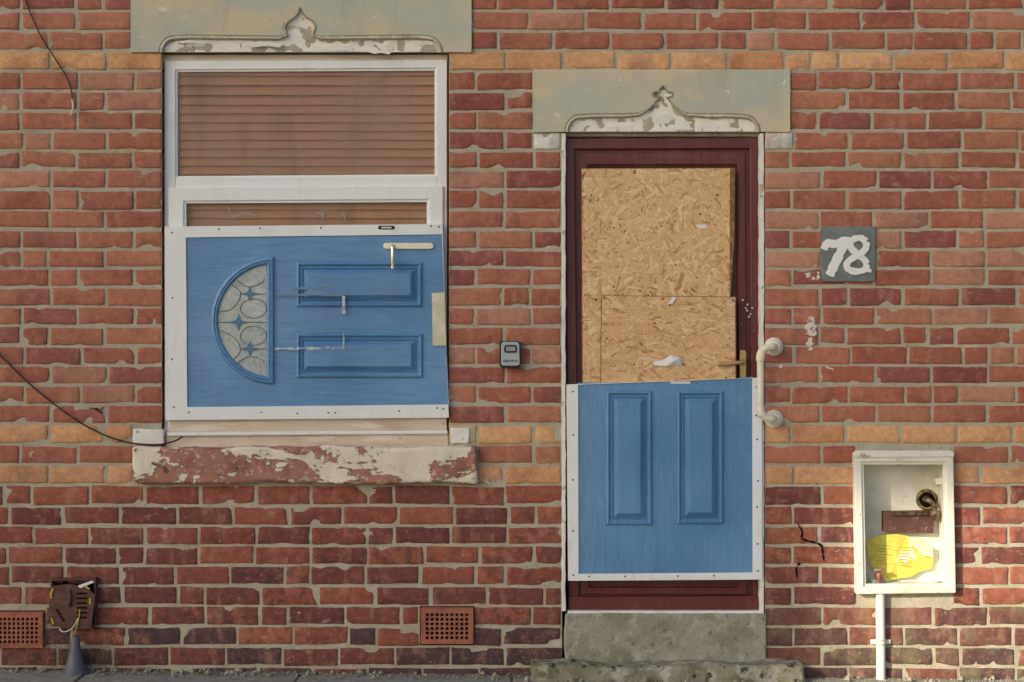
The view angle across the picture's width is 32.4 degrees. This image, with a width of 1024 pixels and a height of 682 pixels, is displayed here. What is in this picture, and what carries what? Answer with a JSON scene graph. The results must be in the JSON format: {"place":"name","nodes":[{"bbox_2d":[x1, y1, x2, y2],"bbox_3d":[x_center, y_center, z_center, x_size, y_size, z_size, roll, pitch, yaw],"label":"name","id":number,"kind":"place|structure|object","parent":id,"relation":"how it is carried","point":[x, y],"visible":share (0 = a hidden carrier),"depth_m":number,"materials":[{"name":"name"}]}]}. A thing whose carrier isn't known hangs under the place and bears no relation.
{"place":"outdoors","nodes":[
{"label":"outdoors","id":0,"kind":"place"},
{"bbox_2d":[165,10,432,51],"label":"peeling paint","id":1,"kind":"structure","parent":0,"point":[295,35],"depth_m":7.50,"materials":[{"name":"white paint"}]},
{"bbox_2d":[174,40,202,43],"bbox_3d":[-1.367,-1.268,7.482,0.129,0.015,0.002,0,0,0],"label":"paint flake","id":2,"kind":"object","parent":1,"relation":"attached to","point":[186,41],"visible":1,"depth_m":7.48,"materials":[{"name":"white paint"}]},
{"bbox_2d":[245,41,282,47],"bbox_3d":[-1.054,-1.256,7.481,0.166,0.026,0.002,0,0,0],"label":"paint flake","id":3,"kind":"object","parent":1,"relation":"attached to","point":[256,44],"visible":1,"depth_m":7.48,"materials":[{"name":"white paint"}]},
{"bbox_2d":[0,670,1023,681],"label":"pavement","id":4,"kind":"structure","parent":0,"point":[53,677],"depth_m":7.39,"materials":[{"name":"concrete"}]},
{"bbox_2d":[62,635,87,675],"bbox_3d":[-1.841,1.324,7.440,0.106,0.164,0.106,0,0,0],"label":"plastic cone","id":5,"kind":"object","parent":4,"relation":"on","point":[74,666],"visible":1,"depth_m":7.42,"materials":[{"name":"grey plastic"}]},
{"bbox_2d":[6,628,970,679],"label":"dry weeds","id":6,"kind":"object","parent":4,"relation":"on","point":[91,649],"visible":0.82,"depth_m":7.47,"materials":[{"name":"brown plant"}]},
{"bbox_2d":[0,0,1023,680],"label":"wall bricks","id":7,"kind":"object","parent":4,"relation":"on","point":[544,342],"depth_m":7.50,"materials":[{"name":"red brick"}]},
{"bbox_2d":[0,610,45,647],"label":"air brick","id":8,"kind":"object","parent":7,"relation":"attached to","point":[20,628],"visible":1,"depth_m":7.48,"materials":[{"name":"ceramic"}]},
{"bbox_2d":[25,0,73,115],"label":"hanging cable","id":9,"kind":"object","parent":7,"relation":"attached to","point":[54,58],"visible":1,"depth_m":7.48,"materials":[{"name":"black rubber"}]},
{"bbox_2d":[48,577,97,635],"bbox_3d":[-1.869,1.130,7.503,0.223,0.256,0.153,0,0,0],"label":"junction box","id":10,"kind":"object","parent":7,"relation":"attached to","point":[73,606],"visible":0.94,"depth_m":7.45,"materials":[{"name":"brown metal"}]},
{"bbox_2d":[0,354,182,445],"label":"hanging cable","id":11,"kind":"object","parent":7,"relation":"attached to","point":[17,372],"visible":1,"depth_m":7.48,"materials":[{"name":"black rubber"}]},
{"bbox_2d":[162,71,163,428],"bbox_3d":[-1.542,-0.390,7.680,0.091,1.684,0.320,0,0,0],"label":"window reveal","id":12,"kind":"object","parent":7,"relation":"attached to","point":[162,269],"depth_m":7.56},
{"bbox_2d":[131,0,471,52],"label":"window lintel face","id":13,"kind":"object","parent":7,"relation":"attached to","point":[447,24],"visible":1,"depth_m":7.49},
{"bbox_2d":[159,7,442,51],"bbox_3d":[-0.896,-1.322,7.493,1.208,0.196,0.021,0,0,0],"label":"window lintel moulding","id":14,"kind":"object","parent":13,"relation":"attached to","point":[165,42],"depth_m":7.49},
{"bbox_2d":[162,52,448,62],"bbox_3d":[-0.898,-1.399,7.656,1.436,0.337,0.288,0,0,0],"label":"window lintel soffit block","id":15,"kind":"structure","parent":7,"relation":"attached to","point":[296,53],"depth_m":7.55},
{"bbox_2d":[132,444,478,484],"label":"stone sill","id":16,"kind":"structure","parent":7,"relation":"attached to","point":[378,464],"depth_m":7.45,"materials":[{"name":"paint"}]},
{"bbox_2d":[133,429,165,444],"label":"sill end block","id":17,"kind":"structure","parent":16,"relation":"on","point":[150,436],"depth_m":7.49,"materials":[{"name":"white paint"}]},
{"bbox_2d":[166,431,448,446],"bbox_3d":[-0.872,0.421,7.566,1.206,0.067,0.108,0,0,0],"label":"window subsill","id":18,"kind":"object","parent":16,"relation":"on","point":[353,440],"depth_m":7.51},
{"bbox_2d":[451,428,469,443],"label":"sill end block","id":19,"kind":"structure","parent":16,"relation":"on","point":[460,435],"depth_m":7.49,"materials":[{"name":"white paint"}]},
{"bbox_2d":[164,60,447,433],"bbox_3d":[-0.881,-0.400,7.572,1.208,1.602,0.075,0,0,0],"label":"window outer frame","id":20,"kind":"object","parent":7,"relation":"attached to","point":[172,67],"visible":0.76,"depth_m":7.54,"materials":[{"name":"white plastic"}]},
{"bbox_2d":[204,72,204,225],"bbox_3d":[-1.317,-0.800,7.560,0.001,0.765,0.001,0,0,0],"label":"blind cord","id":21,"kind":"object","parent":20,"relation":"hanging from","point":[204,139],"visible":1,"depth_m":7.56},
{"bbox_2d":[163,55,447,61],"bbox_3d":[-0.883,-1.210,7.580,1.216,0.028,0.079,0,0,0],"label":"window head trim","id":22,"kind":"structure","parent":20,"relation":"attached to","point":[282,57],"depth_m":7.54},
{"bbox_2d":[168,186,443,427],"bbox_3d":[-0.877,-0.145,7.554,1.176,1.035,0.071,0,0,0],"label":"sash","id":23,"kind":"object","parent":20,"relation":"attached to","point":[178,197],"visible":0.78,"depth_m":7.52,"materials":[{"name":"white plastic"}]},
{"bbox_2d":[184,200,428,225],"bbox_3d":[-0.877,-0.137,7.543,1.049,0.936,0.033,0,0,0],"label":"sash bead","id":24,"kind":"object","parent":23,"relation":"attached to","point":[186,203],"visible":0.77,"depth_m":7.53,"materials":[{"name":"white plastic"}]},
{"bbox_2d":[176,68,435,177],"bbox_3d":[-0.880,-0.932,7.572,1.120,0.472,0.057,0,0,0],"label":"top bead","id":25,"kind":"object","parent":20,"relation":"attached to","point":[278,70],"visible":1,"depth_m":7.54,"materials":[{"name":"white plastic"}]},
{"bbox_2d":[176,176,436,186],"bbox_3d":[-0.878,-0.678,7.566,1.117,0.056,0.067,0,0,0],"label":"transom","id":26,"kind":"object","parent":20,"relation":"attached to","point":[313,181],"visible":0.8,"depth_m":7.53,"materials":[{"name":"white plastic"}]},
{"bbox_2d":[179,72,434,225],"bbox_3d":[-0.884,-0.782,7.580,1.156,0.812,0.024,0,0,0],"label":"window blind","id":27,"kind":"object","parent":20,"relation":"in","point":[321,123],"depth_m":7.57,"materials":[{"name":"brown wood"}]},
{"bbox_2d":[167,430,447,435],"bbox_3d":[-0.869,0.392,7.522,1.190,0.022,0.056,0,0,0],"label":"subsill nosing","id":28,"kind":"object","parent":20,"relation":"attached to","point":[294,433],"visible":1,"depth_m":7.49,"materials":[{"name":"white plastic"}]},
{"bbox_2d":[169,418,447,431],"bbox_3d":[-0.867,0.358,7.552,1.183,0.072,0.096,0,0,0],"label":"window bottom rail","id":29,"kind":"object","parent":20,"relation":"attached to","point":[354,424],"depth_m":7.50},
{"bbox_2d":[323,48,360,51],"bbox_3d":[-0.721,-1.233,7.480,0.166,0.017,0.002,0,0,0],"label":"paint flake","id":30,"kind":"object","parent":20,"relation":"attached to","point":[338,49],"visible":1,"depth_m":7.48,"materials":[{"name":"white paint"}]},
{"bbox_2d":[367,50,391,54],"bbox_3d":[-0.564,-1.224,7.479,0.111,0.020,0.002,0,0,0],"label":"paint flake","id":31,"kind":"object","parent":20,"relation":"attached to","point":[378,51],"visible":1,"depth_m":7.48,"materials":[{"name":"white paint"}]},
{"bbox_2d":[165,224,448,419],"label":"edge trim","id":32,"kind":"structure","parent":7,"relation":"attached to","point":[175,326],"depth_m":7.48,"materials":[{"name":"white plastic"}]},
{"bbox_2d":[171,225,443,413],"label":"panel screws","id":33,"kind":"object","parent":32,"relation":"attached to","point":[327,412],"visible":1,"depth_m":7.48,"materials":[{"name":"grey metal"}]},
{"bbox_2d":[186,234,447,406],"bbox_3d":[-0.829,-0.086,7.500,1.117,0.741,0.021,0,0,0],"label":"door skin","id":34,"kind":"object","parent":32,"relation":"attached to","point":[214,379],"depth_m":7.49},
{"bbox_2d":[210,257,273,383],"bbox_3d":[-1.144,-0.087,7.481,0.272,0.543,0.017,0,0,0],"label":"half round light","id":35,"kind":"object","parent":34,"relation":"attached to","point":[248,275],"visible":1,"depth_m":7.49,"materials":[{"name":"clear glass"}]},
{"bbox_2d":[230,314,246,330],"bbox_3d":[-1.159,-0.079,7.487,0.081,0.074,0.003,0,0,0],"label":"blue diamond","id":36,"kind":"object","parent":35,"relation":"attached to","point":[238,322],"visible":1,"depth_m":7.49,"materials":[{"name":"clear glass"}]},
{"bbox_2d":[241,287,257,300],"bbox_3d":[-1.111,-0.199,7.487,0.089,0.063,0.003,0,0,0],"label":"blue diamond","id":37,"kind":"object","parent":35,"relation":"attached to","point":[249,293],"visible":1,"depth_m":7.49,"materials":[{"name":"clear glass"}]},
{"bbox_2d":[242,342,257,355],"bbox_3d":[-1.111,0.033,7.487,0.081,0.066,0.003,0,0,0],"label":"blue diamond","id":38,"kind":"object","parent":35,"relation":"attached to","point":[249,348],"visible":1,"depth_m":7.49,"materials":[{"name":"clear glass"}]},
{"bbox_2d":[240,326,266,345],"bbox_3d":[-1.097,-0.022,7.485,0.113,0.084,0.003,0,0,0],"label":"lead oval","id":39,"kind":"object","parent":35,"relation":"attached to","point":[253,326],"visible":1,"depth_m":7.48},
{"bbox_2d":[240,298,266,317],"bbox_3d":[-1.097,-0.138,7.485,0.113,0.084,0.003,0,0,0],"label":"lead oval","id":40,"kind":"object","parent":35,"relation":"attached to","point":[255,317],"visible":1,"depth_m":7.48,"materials":[{"name":"grey metal"}]},
{"bbox_2d":[296,262,421,306],"bbox_3d":[-0.648,-0.240,7.479,0.536,0.192,0.020,0,0,0],"label":"raised moulding","id":41,"kind":"object","parent":34,"relation":"attached to","point":[370,284],"visible":1,"depth_m":7.48,"materials":[{"name":"blue plastic"}]},
{"bbox_2d":[275,293,344,295],"bbox_3d":[-0.855,-0.195,7.466,0.295,0.013,0.001,0,0,0],"label":"tape mark","id":42,"kind":"object","parent":41,"relation":"attached to","point":[304,294],"visible":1,"depth_m":7.47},
{"bbox_2d":[293,286,326,289],"bbox_3d":[-0.857,-0.223,7.467,0.144,0.017,0.001,0,0,0],"label":"tape mark","id":43,"kind":"object","parent":41,"relation":"attached to","point":[306,288],"visible":1,"depth_m":7.47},
{"bbox_2d":[342,296,345,313],"bbox_3d":[-0.712,-0.153,7.467,0.019,0.078,0.001,0,0,0],"label":"tape mark","id":44,"kind":"object","parent":41,"relation":"attached to","point":[343,306],"visible":1,"depth_m":7.47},
{"bbox_2d":[296,333,422,377],"bbox_3d":[-0.647,0.062,7.479,0.538,0.190,0.020,0,0,0],"label":"raised moulding","id":45,"kind":"object","parent":34,"relation":"attached to","point":[369,355],"visible":1,"depth_m":7.48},
{"bbox_2d":[274,346,345,349],"bbox_3d":[-0.856,0.030,7.467,0.304,0.019,0.001,0,0,0],"label":"tape mark","id":46,"kind":"object","parent":45,"relation":"attached to","point":[309,348],"visible":1,"depth_m":7.47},
{"bbox_2d":[384,243,433,248],"bbox_3d":[-0.438,-0.403,7.486,0.212,0.028,0.009,0,0,0],"label":"handle backplate","id":47,"kind":"object","parent":34,"relation":"attached to","point":[412,245],"visible":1,"depth_m":7.48,"materials":[{"name":"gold metal"}]},
{"bbox_2d":[381,227,394,268],"bbox_3d":[-0.524,-0.394,7.458,0.059,0.179,0.045,0,0,0],"label":"door handle lever","id":48,"kind":"structure","parent":47,"relation":"attached to","point":[392,256],"depth_m":7.44,"materials":[{"name":"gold metal"}]},
{"bbox_2d":[378,226,394,229],"bbox_3d":[-0.532,-0.481,7.482,0.072,0.017,0.002,0,0,0],"label":"latch slot","id":49,"kind":"object","parent":32,"relation":"attached to","point":[391,228],"visible":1,"depth_m":7.48,"materials":[{"name":"black plastic"}]},
{"bbox_2d":[432,292,446,345],"bbox_3d":[-0.308,-0.093,7.487,0.063,0.227,0.006,0,0,0],"label":"latch keep strip","id":50,"kind":"object","parent":32,"relation":"attached to","point":[438,320],"visible":1,"depth_m":7.48,"materials":[{"name":"beige metal"}]},
{"bbox_2d":[421,606,473,643],"bbox_3d":[-0.276,1.212,7.521,0.226,0.161,0.078,0,0,0],"label":"air brick","id":51,"kind":"object","parent":7,"relation":"attached to","point":[447,624],"visible":1,"depth_m":7.48,"materials":[{"name":"ceramic"}]},
{"bbox_2d":[499,341,520,367],"bbox_3d":[-0.008,0.056,7.472,0.090,0.112,0.056,0,0,0],"label":"key safe","id":52,"kind":"object","parent":7,"relation":"attached to","point":[509,354],"visible":1,"depth_m":7.45,"materials":[{"name":"black plastic"}]},
{"bbox_2d":[504,345,516,352],"bbox_3d":[-0.006,0.033,7.449,0.053,0.033,0.004,0,0,0],"label":"dial window","id":53,"kind":"structure","parent":52,"relation":"in","point":[505,346],"depth_m":7.45,"materials":[{"name":"black plastic"}]},
{"bbox_2d":[0,0,1023,678],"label":"mortar","id":54,"kind":"object","parent":7,"relation":"attached to","point":[916,600],"visible":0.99,"depth_m":7.50,"materials":[{"name":"grey concrete"}]},
{"bbox_2d":[561,133,565,610],"bbox_3d":[0.219,0.133,7.528,0.022,2.034,0.067,0,0,0],"label":"reveal paint","id":55,"kind":"object","parent":7,"relation":"attached to","point":[563,382],"visible":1,"depth_m":7.50,"materials":[{"name":"white paint"}]},
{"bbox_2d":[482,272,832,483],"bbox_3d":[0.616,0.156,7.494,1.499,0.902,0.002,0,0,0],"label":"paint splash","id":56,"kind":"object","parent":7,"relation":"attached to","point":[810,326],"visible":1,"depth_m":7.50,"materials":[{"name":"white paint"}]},
{"bbox_2d":[565,137,751,606],"bbox_3d":[0.647,0.136,7.603,0.847,2.034,0.075,0,0,0],"label":"door frame","id":57,"kind":"object","parent":7,"relation":"attached to","point":[577,236],"visible":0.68,"depth_m":7.57,"materials":[{"name":"brown wood"}]},
{"bbox_2d":[581,168,734,382],"bbox_3d":[0.623,-0.279,7.530,0.655,0.921,0.020,0,0,0],"label":"osb board","id":58,"kind":"object","parent":57,"relation":"attached to","point":[657,231],"visible":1,"depth_m":7.53,"materials":[{"name":"wood"}]},
{"bbox_2d":[569,161,754,363],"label":"frame fixings","id":59,"kind":"object","parent":57,"relation":"attached to","point":[749,273],"visible":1,"depth_m":7.54,"materials":[{"name":"metal"}]},
{"bbox_2d":[565,137,758,596],"bbox_3d":[0.646,0.137,7.572,0.834,2.019,0.055,0,0,0],"label":"door frame outer bead","id":60,"kind":"object","parent":57,"relation":"attached to","point":[572,145],"depth_m":7.54,"materials":[{"name":"brown wood"}]},
{"bbox_2d":[589,168,737,586],"bbox_3d":[0.643,0.158,7.603,0.673,1.855,0.055,0,0,0],"label":"door leaf","id":61,"kind":"object","parent":57,"relation":"in","point":[678,583],"visible":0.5,"depth_m":7.58,"materials":[{"name":"brown wood"}]},
{"bbox_2d":[579,151,746,593],"bbox_3d":[0.647,0.136,7.577,0.717,1.897,0.047,0,0,0],"label":"door sash bead","id":62,"kind":"object","parent":61,"relation":"attached to","point":[587,159],"depth_m":7.55,"materials":[{"name":"brown wood"}]},
{"bbox_2d":[718,350,745,377],"bbox_3d":[0.945,0.099,7.491,0.145,0.121,0.067,0,0,-30],"label":"door handle","id":63,"kind":"object","parent":61,"relation":"attached to","point":[741,361],"visible":1,"depth_m":7.53,"materials":[{"name":"gold metal"}]},
{"bbox_2d":[566,378,761,580],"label":"edge trim","id":64,"kind":"structure","parent":57,"relation":"attached to","point":[572,471],"depth_m":7.49,"materials":[{"name":"white plastic"}]},
{"bbox_2d":[572,386,758,576],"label":"panel screws","id":65,"kind":"object","parent":57,"relation":"attached to","point":[677,575],"visible":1,"depth_m":7.48,"materials":[{"name":"grey metal"}]},
{"bbox_2d":[600,295,735,382],"bbox_3d":[0.664,-0.005,7.492,0.577,0.379,0.041,0,0,0],"label":"osb board","id":66,"kind":"object","parent":57,"relation":"attached to","point":[660,338],"visible":1,"depth_m":7.50,"materials":[{"name":"wood"}]},
{"bbox_2d":[670,381,690,383],"bbox_3d":[0.715,0.176,7.492,0.085,0.009,0.005,0,0,0],"label":"paper slip","id":67,"kind":"object","parent":57,"relation":"attached to","point":[680,382],"visible":1,"depth_m":7.49,"materials":[{"name":"white paper"}]},
{"bbox_2d":[533,69,789,132],"bbox_3d":[0.635,-1.020,7.504,1.090,0.266,0.032,0,0,0],"label":"door lintel face","id":68,"kind":"object","parent":7,"relation":"attached to","point":[561,97],"visible":1,"depth_m":7.49},
{"bbox_2d":[562,132,761,133],"bbox_3d":[0.637,-1.020,7.656,1.078,0.258,0.288,0,0,0],"label":"door lintel soffit block","id":69,"kind":"structure","parent":68,"relation":"attached to","point":[661,132],"depth_m":7.54,"materials":[{"name":"grey stone"}]},
{"bbox_2d":[564,85,760,131],"bbox_3d":[0.639,-0.987,7.493,0.835,0.202,0.021,0,0,0],"label":"door lintel moulding","id":70,"kind":"object","parent":68,"relation":"attached to","point":[710,116],"depth_m":7.49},
{"bbox_2d":[758,133,764,610],"bbox_3d":[1.062,0.133,7.529,0.023,2.034,0.067,0,0,0],"label":"reveal paint","id":71,"kind":"object","parent":7,"relation":"attached to","point":[761,286],"visible":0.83,"depth_m":7.50,"materials":[{"name":"white paint"}]},
{"bbox_2d":[763,151,764,605],"bbox_3d":[1.120,0.348,7.680,0.074,2.480,0.320,0,0,0],"label":"door reveal","id":72,"kind":"object","parent":7,"relation":"attached to","point":[764,383],"depth_m":7.57,"materials":[{"name":"white paint"}]},
{"bbox_2d":[756,337,782,427],"bbox_3d":[1.089,0.178,7.456,0.076,0.387,0.139,0,0,34],"label":"grab rail","id":73,"kind":"object","parent":7,"relation":"attached to","point":[772,346],"visible":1,"depth_m":7.42,"materials":[{"name":"beige plastic"}]},
{"bbox_2d":[797,524,824,560],"bbox_3d":[1.270,0.856,7.495,0.117,0.160,0.001,0,0,0],"label":"crack","id":74,"kind":"object","parent":7,"relation":"attached to","point":[821,546],"visible":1,"depth_m":7.50,"materials":[{"name":"black"}]},
{"bbox_2d":[820,226,875,281],"bbox_3d":[1.425,-0.369,7.495,0.235,0.235,0.032,0,0,0],"label":"house number sign","id":75,"kind":"object","parent":7,"relation":"attached to","point":[848,253],"visible":1,"depth_m":7.49,"materials":[{"name":"stone"}]},
{"bbox_2d":[870,594,890,679],"bbox_3d":[1.564,1.286,7.478,0.085,0.439,0.045,0,0,0],"label":"gas pipe","id":76,"kind":"object","parent":7,"relation":"attached to","point":[880,641],"visible":1,"depth_m":7.46,"materials":[{"name":"white plastic"}]},
{"bbox_2d":[852,450,955,593],"bbox_3d":[1.667,0.770,7.534,0.453,0.614,0.172,0,0,0],"label":"gas meter box","id":77,"kind":"object","parent":7,"relation":"attached to","point":[903,525],"visible":0.98,"depth_m":7.57,"materials":[{"name":"white plastic"}]},
{"bbox_2d":[530,657,804,681],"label":"doorstep","id":78,"kind":"object","parent":4,"relation":"on","point":[761,670],"visible":0.81,"depth_m":7.37,"materials":[{"name":"concrete"}]},
{"bbox_2d":[562,603,766,662],"bbox_3d":[0.651,1.270,7.644,0.864,0.235,0.321,0,0,0],"label":"concrete riser","id":79,"kind":"object","parent":78,"relation":"on","point":[633,637],"visible":0.64,"depth_m":7.49,"materials":[{"name":"grey concrete"}]},
{"bbox_2d":[567,607,763,613],"bbox_3d":[0.653,1.152,7.548,0.832,0.011,0.104,0,0,0],"label":"threshold strip","id":80,"kind":"object","parent":79,"relation":"on","point":[671,611],"visible":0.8,"depth_m":7.50,"materials":[{"name":"white plastic"}]},
{"bbox_2d":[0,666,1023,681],"bbox_3d":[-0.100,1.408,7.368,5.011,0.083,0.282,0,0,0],"label":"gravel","id":81,"kind":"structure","parent":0,"point":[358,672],"depth_m":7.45,"materials":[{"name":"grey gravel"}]},
{"bbox_2d":[570,90,754,131],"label":"peeling paint","id":82,"kind":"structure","parent":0,"point":[662,114],"depth_m":7.50,"materials":[{"name":"white paint"}]},
{"bbox_2d":[566,133,758,136],"bbox_3d":[0.645,-0.885,7.575,0.829,0.019,0.050,0,0,0],"label":"door head gap","id":83,"kind":"object","parent":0,"point":[661,134],"depth_m":7.55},
{"bbox_2d":[568,595,758,609],"bbox_3d":[0.652,1.120,7.572,0.822,0.065,0.095,0,0,0],"label":"door threshold","id":84,"kind":"object","parent":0,"point":[676,602],"depth_m":7.53,"materials":[{"name":"brown wood"}]},
{"bbox_2d":[577,377,752,573],"bbox_3d":[0.650,0.571,7.504,0.747,0.839,0.024,0,0,0],"label":"door skin","id":85,"kind":"object","parent":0,"point":[664,542],"depth_m":7.49,"materials":[{"name":"blue wood"}]},
{"bbox_2d":[606,391,651,524],"bbox_3d":[0.497,0.496,7.482,0.196,0.571,0.020,0,0,0],"label":"raised moulding","id":86,"kind":"object","parent":85,"relation":"attached to","point":[628,457],"visible":1,"depth_m":7.48,"materials":[{"name":"blue wood"}]},
{"bbox_2d":[677,391,723,523],"bbox_3d":[0.799,0.494,7.482,0.198,0.567,0.020,0,0,0],"label":"raised moulding","id":87,"kind":"object","parent":85,"relation":"attached to","point":[700,457],"visible":1,"depth_m":7.48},
{"bbox_3d":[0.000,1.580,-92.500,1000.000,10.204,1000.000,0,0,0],"label":"ground","id":88,"kind":"structure","parent":0,"visible":0},
{"bbox_2d":[45,63,566,656],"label":"wall","id":89,"kind":"structure","parent":88,"relation":"on","point":[565,495],"depth_m":7.84,"materials":[{"name":"red brick"}]}
]}

